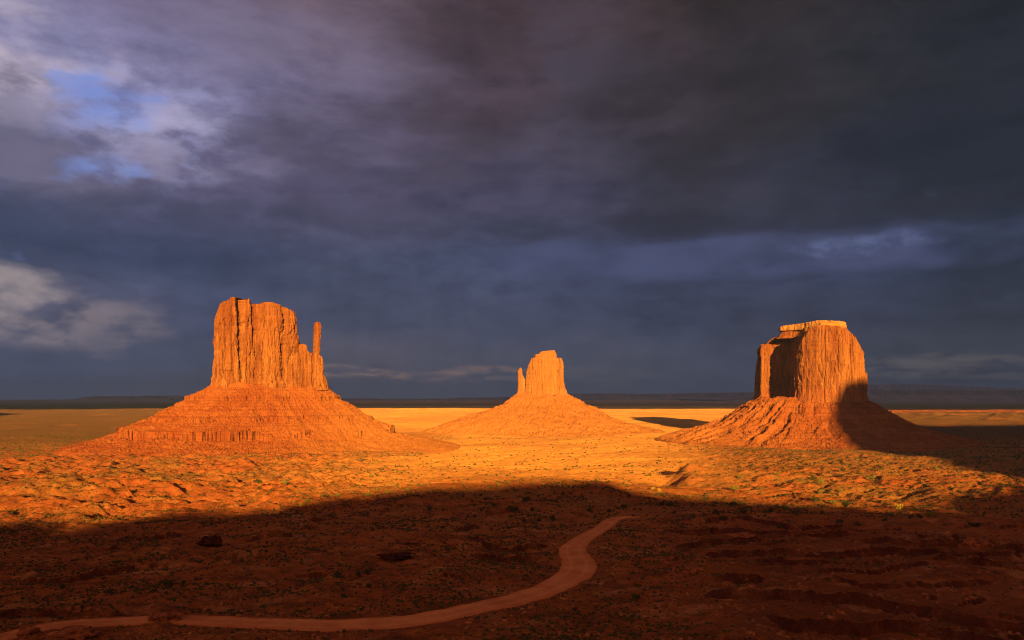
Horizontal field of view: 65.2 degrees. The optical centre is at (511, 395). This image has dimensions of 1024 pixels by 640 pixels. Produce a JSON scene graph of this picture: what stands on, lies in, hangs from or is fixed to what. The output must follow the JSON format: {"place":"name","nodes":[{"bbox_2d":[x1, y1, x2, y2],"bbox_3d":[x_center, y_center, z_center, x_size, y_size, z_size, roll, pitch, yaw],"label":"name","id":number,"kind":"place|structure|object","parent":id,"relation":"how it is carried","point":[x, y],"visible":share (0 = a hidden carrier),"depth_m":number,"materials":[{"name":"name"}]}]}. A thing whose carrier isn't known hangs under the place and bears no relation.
{"place":"outdoors","nodes":[
{"label":"outdoors","id":0,"kind":"place"},
{"bbox_2d":[0,516,640,639],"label":"dirt road","id":1,"kind":"structure","parent":0,"point":[578,565],"depth_m":284.73,"materials":[{"name":"brown soil"}]},
{"bbox_2d":[0,399,1023,639],"bbox_3d":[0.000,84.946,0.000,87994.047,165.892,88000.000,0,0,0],"label":"ground","id":2,"kind":"structure","parent":0,"point":[796,617],"depth_m":544.10,"materials":[{"name":"orange sand"}]},
{"bbox_2d":[16,626,40,639],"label":"rock outcrop","id":3,"kind":"object","parent":2,"relation":"on","point":[27,633],"visible":0.99,"depth_m":253.80,"materials":[{"name":"stone"}]},
{"bbox_2d":[47,625,100,639],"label":"rock outcrop","id":4,"kind":"object","parent":2,"relation":"on","point":[75,632],"visible":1,"depth_m":248.53,"materials":[{"name":"stone"}]},
{"bbox_2d":[147,611,183,621],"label":"rock outcrop","id":5,"kind":"object","parent":2,"relation":"on","point":[158,616],"visible":0.88,"depth_m":281.43,"materials":[{"name":"stone"}]},
{"bbox_2d":[161,579,172,586],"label":"juniper bush","id":6,"kind":"object","parent":2,"relation":"on","point":[167,583],"visible":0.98,"depth_m":358.66,"materials":[{"name":"green plant"}]},
{"bbox_2d":[195,535,222,546],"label":"rock outcrop","id":7,"kind":"object","parent":2,"relation":"on","point":[211,541],"visible":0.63,"depth_m":458.64,"materials":[{"name":"brown stone"}]},
{"bbox_2d":[53,297,459,456],"bbox_3d":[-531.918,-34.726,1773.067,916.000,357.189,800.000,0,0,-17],"label":"sandstone butte","id":8,"kind":"object","parent":2,"relation":"on","point":[258,345],"visible":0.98,"depth_m":1676.79,"materials":[{"name":"orange stone"}]},
{"bbox_2d":[63,396,508,400],"bbox_3d":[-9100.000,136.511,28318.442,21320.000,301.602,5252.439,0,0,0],"label":"distant mesa","id":9,"kind":"structure","parent":2,"relation":"on","point":[135,398],"depth_m":26454.27,"materials":[{"name":"grey stone"}]},
{"bbox_2d":[364,568,372,574],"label":"juniper bush","id":10,"kind":"object","parent":2,"relation":"on","point":[367,572],"visible":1,"depth_m":371.79,"materials":[{"name":"green plant"}]},
{"bbox_2d":[376,552,413,559],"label":"rock outcrop","id":11,"kind":"object","parent":2,"relation":"on","point":[397,556],"visible":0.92,"depth_m":413.82,"materials":[{"name":"brown stone"}]},
{"bbox_2d":[393,537,421,543],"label":"rock outcrop","id":12,"kind":"object","parent":2,"relation":"on","point":[412,540],"visible":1,"depth_m":455.66,"materials":[{"name":"stone"}]},
{"bbox_2d":[0,434,1023,639],"bbox_3d":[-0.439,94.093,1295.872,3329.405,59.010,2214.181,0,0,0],"label":"desert scrub","id":13,"kind":"object","parent":2,"relation":"on","point":[563,636],"visible":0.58,"depth_m":499.18,"materials":[{"name":"green plant"}]},
{"bbox_2d":[0,453,1023,639],"bbox_3d":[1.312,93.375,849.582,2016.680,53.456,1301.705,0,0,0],"label":"ground rubble","id":14,"kind":"object","parent":2,"relation":"on","point":[491,630],"visible":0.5,"depth_m":323.45,"materials":[{"name":"stone"}]},
{"bbox_2d":[0,430,1023,520],"bbox_3d":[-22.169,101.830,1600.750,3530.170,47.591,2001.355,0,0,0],"label":"desert shrubs","id":15,"kind":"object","parent":2,"relation":"on","point":[587,480],"depth_m":943.54,"materials":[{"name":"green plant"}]},
{"bbox_2d":[507,505,518,512],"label":"juniper bush","id":16,"kind":"object","parent":2,"relation":"on","point":[512,509],"visible":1,"depth_m":664.14,"materials":[{"name":"green plant"}]},
{"bbox_2d":[73,383,962,454],"bbox_3d":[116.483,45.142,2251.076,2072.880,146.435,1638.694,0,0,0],"label":"talus rubble","id":17,"kind":"object","parent":2,"relation":"on","point":[266,400],"visible":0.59,"depth_m":1727.89,"materials":[{"name":"orange stone"}]},
{"bbox_2d":[522,496,530,502],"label":"juniper bush","id":18,"kind":"object","parent":2,"relation":"on","point":[526,498],"visible":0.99,"depth_m":696.61,"materials":[{"name":"green plant"}]},
{"bbox_2d":[421,350,664,436],"bbox_3d":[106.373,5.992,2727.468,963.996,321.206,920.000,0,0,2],"label":"sandstone butte","id":19,"kind":"object","parent":2,"relation":"on","point":[544,373],"visible":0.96,"depth_m":2583.14,"materials":[{"name":"orange stone"}]},
{"bbox_2d":[494,392,754,399],"bbox_3d":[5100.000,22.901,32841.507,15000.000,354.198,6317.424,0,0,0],"label":"distant mesa","id":20,"kind":"structure","parent":2,"relation":"on","point":[621,396],"depth_m":30463.94,"materials":[{"name":"grey stone"}]},
{"bbox_2d":[631,592,639,599],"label":"juniper bush","id":21,"kind":"object","parent":2,"relation":"on","point":[636,596],"visible":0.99,"depth_m":321.27,"materials":[{"name":"green plant"}]},
{"bbox_2d":[725,532,756,539],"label":"rock outcrop","id":22,"kind":"object","parent":2,"relation":"on","point":[741,535],"visible":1,"depth_m":495.56,"materials":[{"name":"stone"}]},
{"bbox_2d":[811,495,819,501],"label":"juniper bush","id":23,"kind":"object","parent":2,"relation":"on","point":[815,498],"visible":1,"depth_m":747.63,"materials":[{"name":"green plant"}]},
{"bbox_2d":[655,320,983,451],"bbox_3d":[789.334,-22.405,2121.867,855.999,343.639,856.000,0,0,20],"label":"sandstone butte","id":24,"kind":"object","parent":2,"relation":"on","point":[821,363],"visible":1,"depth_m":1968.17,"materials":[{"name":"orange stone"}]},
{"bbox_2d":[840,501,849,507],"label":"juniper bush","id":25,"kind":"object","parent":2,"relation":"on","point":[845,504],"visible":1,"depth_m":691.62,"materials":[{"name":"green plant"}]},
{"bbox_2d":[680,389,1023,401],"bbox_3d":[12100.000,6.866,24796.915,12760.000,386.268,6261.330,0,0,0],"label":"distant mesa","id":26,"kind":"structure","parent":2,"relation":"on","point":[949,395],"depth_m":22388.18,"materials":[{"name":"grey stone"}]},
{"bbox_2d":[894,504,904,509],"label":"yellow bush","id":27,"kind":"object","parent":2,"relation":"on","point":[899,505],"visible":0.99,"depth_m":685.24,"materials":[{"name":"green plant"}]},
{"bbox_2d":[958,538,995,549],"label":"rock outcrop","id":28,"kind":"object","parent":2,"relation":"on","point":[975,543],"visible":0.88,"depth_m":446.47,"materials":[{"name":"stone"}]},
{"bbox_2d":[0,0,1023,399],"label":"sky","id":29,"kind":"structure","parent":0,"point":[642,194],"materials":[{"name":"grey"}]}
]}

